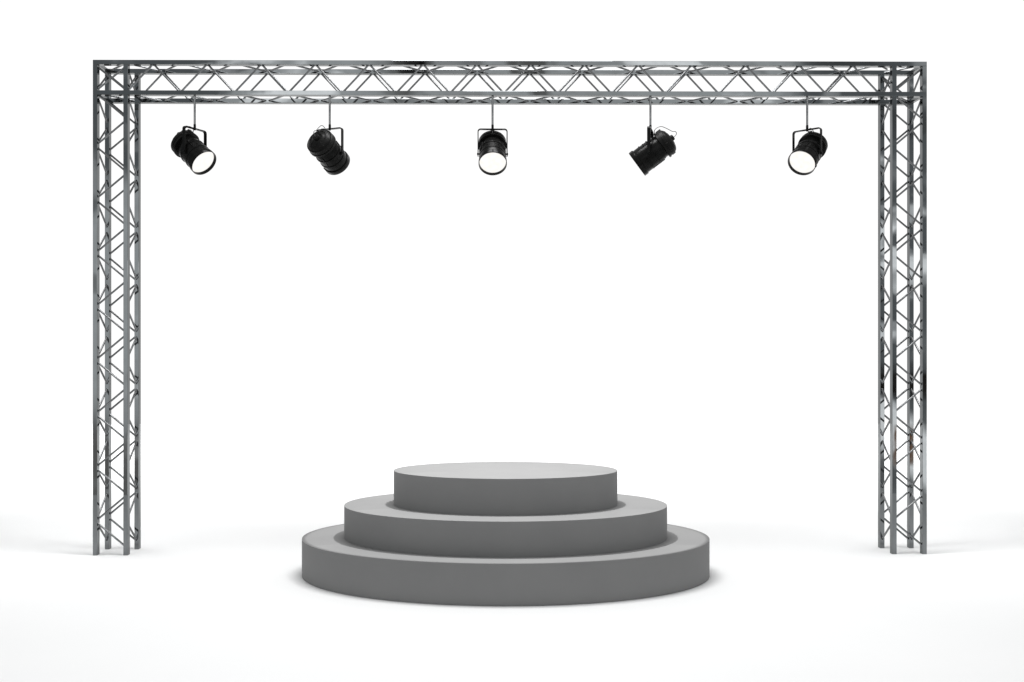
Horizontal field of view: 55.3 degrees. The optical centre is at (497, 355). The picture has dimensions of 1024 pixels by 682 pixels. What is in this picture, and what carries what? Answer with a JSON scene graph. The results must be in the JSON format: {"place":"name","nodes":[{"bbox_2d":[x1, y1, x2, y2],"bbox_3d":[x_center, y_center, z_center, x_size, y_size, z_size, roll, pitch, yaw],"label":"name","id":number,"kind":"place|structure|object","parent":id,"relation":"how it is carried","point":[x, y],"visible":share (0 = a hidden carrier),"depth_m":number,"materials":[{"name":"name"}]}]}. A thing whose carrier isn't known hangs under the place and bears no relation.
{"place":"outdoors","nodes":[
{"label":"outdoors","id":0,"kind":"place"},
{"bbox_2d":[0,424,1023,681],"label":"ground","id":1,"kind":"structure","parent":0,"point":[808,580],"depth_m":7.51,"materials":[{"name":"white"}]},
{"bbox_2d":[302,462,709,605],"bbox_3d":[0.062,1.240,7.308,3.023,0.768,1.980,0,0,0],"label":"podium","id":2,"kind":"object","parent":1,"relation":"on","point":[505,533],"visible":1,"depth_m":6.66,"materials":[{"name":"grey paint"}]},
{"bbox_2d":[93,60,926,554],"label":"truss gate","id":3,"kind":"structure","parent":1,"relation":"on","point":[111,98],"depth_m":8.00,"materials":[{"name":"metal"}]},
{"bbox_2d":[171,95,215,174],"bbox_3d":[-2.477,-1.795,7.961,0.382,0.654,0.254,0,0,27],"label":"spotlight","id":4,"kind":"object","parent":3,"relation":"hanging from","point":[193,152],"visible":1,"depth_m":7.90,"materials":[{"name":"metal"}]},
{"bbox_2d":[307,96,349,174],"bbox_3d":[-1.378,-1.801,7.933,0.254,0.642,0.408,0,0,23],"label":"spotlight","id":5,"kind":"object","parent":3,"relation":"hanging from","point":[327,151],"visible":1,"depth_m":7.87,"materials":[{"name":"metal"}]},
{"bbox_2d":[477,96,507,174],"bbox_3d":[-0.039,-1.794,7.984,0.254,0.657,0.375,0,0,-1],"label":"spotlight","id":6,"kind":"object","parent":3,"relation":"hanging from","point":[492,153],"visible":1,"depth_m":7.93,"materials":[{"name":"metal"}]},
{"bbox_2d":[629,96,676,175],"bbox_3d":[1.269,-1.797,7.977,0.390,0.651,0.254,0,0,15],"label":"spotlight","id":7,"kind":"object","parent":3,"relation":"hanging from","point":[655,149],"visible":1,"depth_m":7.89,"materials":[{"name":"metal"}]},
{"bbox_2d":[788,97,827,174],"bbox_3d":[2.545,-1.795,8.002,0.254,0.654,0.383,0,0,42],"label":"spotlight","id":8,"kind":"object","parent":3,"relation":"hanging from","point":[806,155],"visible":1,"depth_m":7.95,"materials":[{"name":"metal"}]},
{"bbox_2d":[0,0,1023,423],"label":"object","id":9,"kind":"structure","parent":0,"point":[411,283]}
]}

